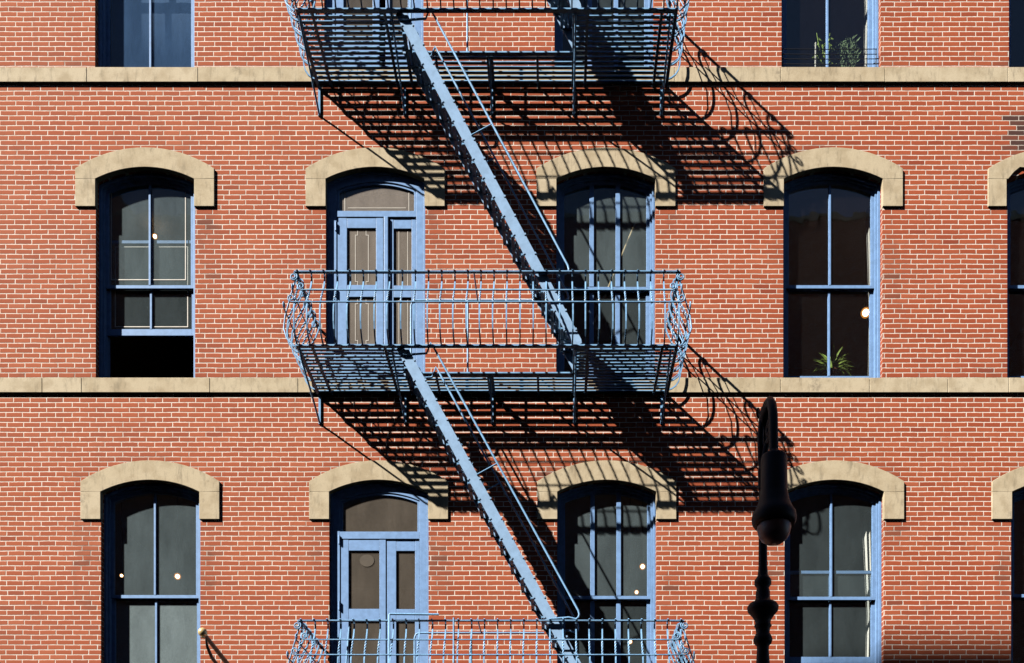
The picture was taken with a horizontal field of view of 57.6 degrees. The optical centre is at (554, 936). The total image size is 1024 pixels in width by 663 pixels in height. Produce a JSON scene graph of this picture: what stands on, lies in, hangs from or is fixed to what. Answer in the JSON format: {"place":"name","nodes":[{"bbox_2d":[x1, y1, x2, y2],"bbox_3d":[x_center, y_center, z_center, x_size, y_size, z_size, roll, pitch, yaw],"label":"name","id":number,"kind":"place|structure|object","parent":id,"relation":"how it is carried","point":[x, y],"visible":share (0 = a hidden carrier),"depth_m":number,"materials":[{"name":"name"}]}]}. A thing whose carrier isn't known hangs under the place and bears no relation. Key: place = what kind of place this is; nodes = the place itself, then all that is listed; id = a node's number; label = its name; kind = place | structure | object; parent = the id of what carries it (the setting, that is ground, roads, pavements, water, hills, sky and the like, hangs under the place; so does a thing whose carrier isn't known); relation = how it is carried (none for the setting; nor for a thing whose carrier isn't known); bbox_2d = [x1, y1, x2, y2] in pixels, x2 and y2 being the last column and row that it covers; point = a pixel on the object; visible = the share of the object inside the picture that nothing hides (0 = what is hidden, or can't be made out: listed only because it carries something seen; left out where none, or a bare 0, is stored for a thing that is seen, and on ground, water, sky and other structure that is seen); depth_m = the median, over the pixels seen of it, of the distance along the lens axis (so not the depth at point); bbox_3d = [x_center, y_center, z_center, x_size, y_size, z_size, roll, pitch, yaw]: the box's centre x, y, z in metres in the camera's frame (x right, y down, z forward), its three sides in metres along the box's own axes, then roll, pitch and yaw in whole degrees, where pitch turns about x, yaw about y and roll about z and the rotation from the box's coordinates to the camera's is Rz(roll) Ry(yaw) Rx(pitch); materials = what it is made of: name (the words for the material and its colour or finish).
{"place":"outdoors","nodes":[
{"label":"outdoors","id":0,"kind":"place"},
{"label":"pavement","id":1,"kind":"structure","parent":0,"visible":0},
{"bbox_2d":[0,0,1023,662],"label":"brick building","id":2,"kind":"structure","parent":1,"relation":"on","point":[160,426],"depth_m":12.10,"materials":[{"name":"brick"}]},
{"bbox_2d":[120,502,122,576],"bbox_3d":[-6.198,-5.804,13.300,0.056,1.318,0.056,0,0,0],"label":"pendant lamp","id":3,"kind":"object","parent":2,"relation":"hanging from","point":[121,575],"visible":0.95,"depth_m":13.29,"materials":[{"name":"metal"}]},
{"bbox_2d":[98,0,193,66],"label":"window","id":4,"kind":"structure","parent":2,"relation":"in","point":[145,33],"depth_m":12.40,"materials":[{"name":"blue paint"}]},
{"bbox_2d":[99,173,194,377],"bbox_3d":[-5.329,-8.637,12.273,1.291,2.747,0.205,0,0,0],"label":"window","id":5,"kind":"structure","parent":2,"relation":"in","point":[108,190],"depth_m":12.23,"materials":[{"name":"blue paint"}]},
{"bbox_2d":[104,484,199,662],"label":"window","id":6,"kind":"structure","parent":2,"relation":"in","point":[118,496],"depth_m":12.23,"materials":[{"name":"blue paint"}]},
{"bbox_2d":[175,497,179,578],"bbox_3d":[-5.479,-5.827,13.500,0.095,1.273,0.095,0,0,0],"label":"pendant lamp","id":7,"kind":"object","parent":2,"relation":"hanging from","point":[177,576],"visible":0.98,"depth_m":13.49,"materials":[{"name":"metal"}]},
{"bbox_2d":[198,628,228,662],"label":"flagpole","id":8,"kind":"object","parent":2,"relation":"on","point":[202,632],"visible":1,"depth_m":10.92,"materials":[{"name":"metal"}]},
{"bbox_2d":[325,0,422,65],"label":"door","id":9,"kind":"structure","parent":2,"relation":"in","point":[418,25],"depth_m":12.17,"materials":[{"name":"blue paint"}]},
{"bbox_2d":[327,172,424,377],"bbox_3d":[-2.333,-8.637,12.270,1.291,2.747,0.260,0,0,0],"label":"door","id":10,"kind":"structure","parent":2,"relation":"in","point":[347,187],"depth_m":12.17,"materials":[{"name":"blue paint"}]},
{"bbox_2d":[330,483,428,662],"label":"door","id":11,"kind":"structure","parent":2,"relation":"in","point":[342,543],"depth_m":12.17,"materials":[{"name":"blue paint"}]},
{"bbox_2d":[282,269,691,424],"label":"fire escape balcony","id":12,"kind":"structure","parent":2,"relation":"attached to","point":[397,385],"depth_m":11.34,"materials":[{"name":"blue metal"}]},
{"bbox_2d":[396,7,582,369],"bbox_3d":[-0.784,-9.101,11.373,2.246,4.066,0.504,0,0,0],"label":"fire escape stair","id":13,"kind":"object","parent":12,"relation":"on","point":[421,65],"visible":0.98,"depth_m":11.15,"materials":[{"name":"blue metal"}]},
{"bbox_2d":[284,0,689,116],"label":"fire escape balcony","id":14,"kind":"structure","parent":2,"relation":"attached to","point":[313,12],"depth_m":11.64,"materials":[{"name":"blue metal"}]},
{"bbox_2d":[547,0,582,46],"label":"fire escape stair","id":15,"kind":"object","parent":14,"relation":"on","point":[564,22],"visible":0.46,"depth_m":11.53,"materials":[{"name":"blue metal"}]},
{"bbox_2d":[286,613,694,662],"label":"fire escape balcony","id":16,"kind":"structure","parent":2,"relation":"attached to","point":[315,641],"depth_m":11.08,"materials":[{"name":"blue metal"}]},
{"bbox_2d":[397,342,580,662],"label":"fire escape stair","id":17,"kind":"object","parent":16,"relation":"on","point":[459,459],"visible":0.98,"depth_m":11.14,"materials":[{"name":"blue metal"}]},
{"bbox_2d":[555,0,652,65],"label":"window","id":18,"kind":"structure","parent":2,"relation":"in","point":[558,34],"depth_m":12.26,"materials":[{"name":"blue paint"}]},
{"bbox_2d":[556,173,654,377],"bbox_3d":[0.667,-8.637,12.273,1.291,2.747,0.205,0,0,0],"label":"window","id":19,"kind":"structure","parent":2,"relation":"in","point":[617,182],"depth_m":12.23,"materials":[{"name":"blue paint"}]},
{"bbox_2d":[557,484,655,662],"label":"window","id":20,"kind":"structure","parent":2,"relation":"in","point":[619,490],"depth_m":12.23,"materials":[{"name":"blue paint"}]},
{"bbox_2d":[578,206,642,358],"bbox_3d":[0.737,-8.785,12.543,0.934,1.913,0.031,0,0,18],"label":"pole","id":21,"kind":"object","parent":2,"relation":"in","point":[623,252],"visible":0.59,"depth_m":12.47,"materials":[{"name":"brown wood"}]},
{"bbox_2d":[629,498,631,642],"bbox_3d":[1.105,-5.374,13.600,0.074,2.179,0.074,0,0,0],"label":"pendant lamp","id":22,"kind":"object","parent":2,"relation":"hanging from","point":[630,641],"visible":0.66,"depth_m":13.60,"materials":[{"name":"metal"}]},
{"bbox_2d":[635,508,637,593],"bbox_3d":[1.234,-5.811,14.000,0.070,1.304,0.070,0,0,0],"label":"pendant lamp","id":23,"kind":"object","parent":2,"relation":"hanging from","point":[636,592],"visible":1,"depth_m":13.99,"materials":[{"name":"metal"}]},
{"bbox_2d":[641,502,644,568],"bbox_3d":[1.296,-5.939,13.700,0.091,1.048,0.091,0,0,0],"label":"pendant lamp","id":24,"kind":"object","parent":2,"relation":"hanging from","point":[642,566],"visible":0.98,"depth_m":13.70,"materials":[{"name":"metal"}]},
{"bbox_2d":[812,33,833,66],"bbox_3d":[3.577,-11.738,12.385,0.294,0.628,0.194,0,0,0],"label":"potted plant","id":25,"kind":"object","parent":2,"relation":"on","point":[820,45],"visible":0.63,"depth_m":12.37,"materials":[{"name":"green plant"}]},
{"bbox_2d":[781,49,876,66],"bbox_3d":[3.583,-11.447,12.133,1.247,0.300,0.013,0,0,0],"label":"window guard","id":26,"kind":"object","parent":2,"relation":"on","point":[782,54],"visible":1,"depth_m":12.13,"materials":[{"name":"metal"}]},
{"bbox_2d":[781,0,877,66],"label":"window","id":27,"kind":"structure","parent":2,"relation":"in","point":[872,5],"depth_m":12.26,"materials":[{"name":"blue paint"}]},
{"bbox_2d":[783,173,879,377],"bbox_3d":[3.622,-8.637,12.273,1.291,2.747,0.205,0,0,0],"label":"window","id":28,"kind":"structure","parent":2,"relation":"in","point":[830,181],"depth_m":12.23,"materials":[{"name":"blue paint"}]},
{"bbox_2d":[812,348,852,375],"bbox_3d":[3.715,-7.627,12.377,0.582,0.422,0.173,0,0,0],"label":"spider plant","id":29,"kind":"object","parent":2,"relation":"on","point":[835,364],"visible":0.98,"depth_m":12.36,"materials":[{"name":"green plant"}]},
{"bbox_2d":[784,484,880,662],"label":"window","id":30,"kind":"structure","parent":2,"relation":"in","point":[859,493],"depth_m":12.23,"materials":[{"name":"blue paint"}]},
{"bbox_2d":[835,35,861,66],"bbox_3d":[3.891,-11.719,12.399,0.393,0.590,0.154,0,0,0],"label":"potted plant","id":31,"kind":"object","parent":2,"relation":"on","point":[850,43],"visible":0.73,"depth_m":12.37,"materials":[{"name":"green plant"}]},
{"bbox_2d":[863,0,866,66],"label":"curtain","id":32,"kind":"object","parent":2,"relation":"hanging from","point":[865,31],"visible":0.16,"depth_m":12.47,"materials":[{"name":"white fabric"}]},
{"bbox_2d":[862,220,868,315],"bbox_3d":[4.552,-9.781,13.600,0.141,1.431,0.141,0,0,0],"label":"pendant lamp","id":33,"kind":"object","parent":2,"relation":"hanging from","point":[865,312],"visible":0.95,"depth_m":13.60,"materials":[{"name":"metal"}]},
{"bbox_2d":[862,511,870,656],"bbox_3d":[4.205,-4.347,12.463,0.172,2.700,0.076,0,0,0],"label":"curtain","id":34,"kind":"object","parent":2,"relation":"hanging from","point":[866,524],"visible":0.59,"depth_m":12.47,"materials":[{"name":"white fabric"}]},
{"bbox_2d":[866,207,869,375],"bbox_3d":[4.233,-8.413,12.463,0.114,2.700,0.076,0,0,0],"label":"curtain","id":35,"kind":"object","parent":2,"relation":"hanging from","point":[868,233],"visible":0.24,"depth_m":12.47,"materials":[{"name":"white fabric"}]},
{"bbox_2d":[1009,0,1010,66],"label":"window","id":36,"kind":"structure","parent":2,"relation":"in","point":[1009,0],"depth_m":12.24,"materials":[{"name":"blue paint"}]},
{"bbox_2d":[1007,178,1023,377],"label":"window","id":37,"kind":"structure","parent":2,"relation":"in","point":[1017,186],"depth_m":12.23,"materials":[{"name":"blue paint"}]},
{"bbox_2d":[1011,489,1023,662],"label":"window","id":38,"kind":"structure","parent":2,"relation":"in","point":[1019,495],"depth_m":12.23,"materials":[{"name":"blue paint"}]},
{"bbox_2d":[747,396,796,662],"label":"street lamp","id":39,"kind":"object","parent":1,"relation":"on","point":[774,516],"visible":1,"depth_m":8.25,"materials":[{"name":"black metal"}]}
]}

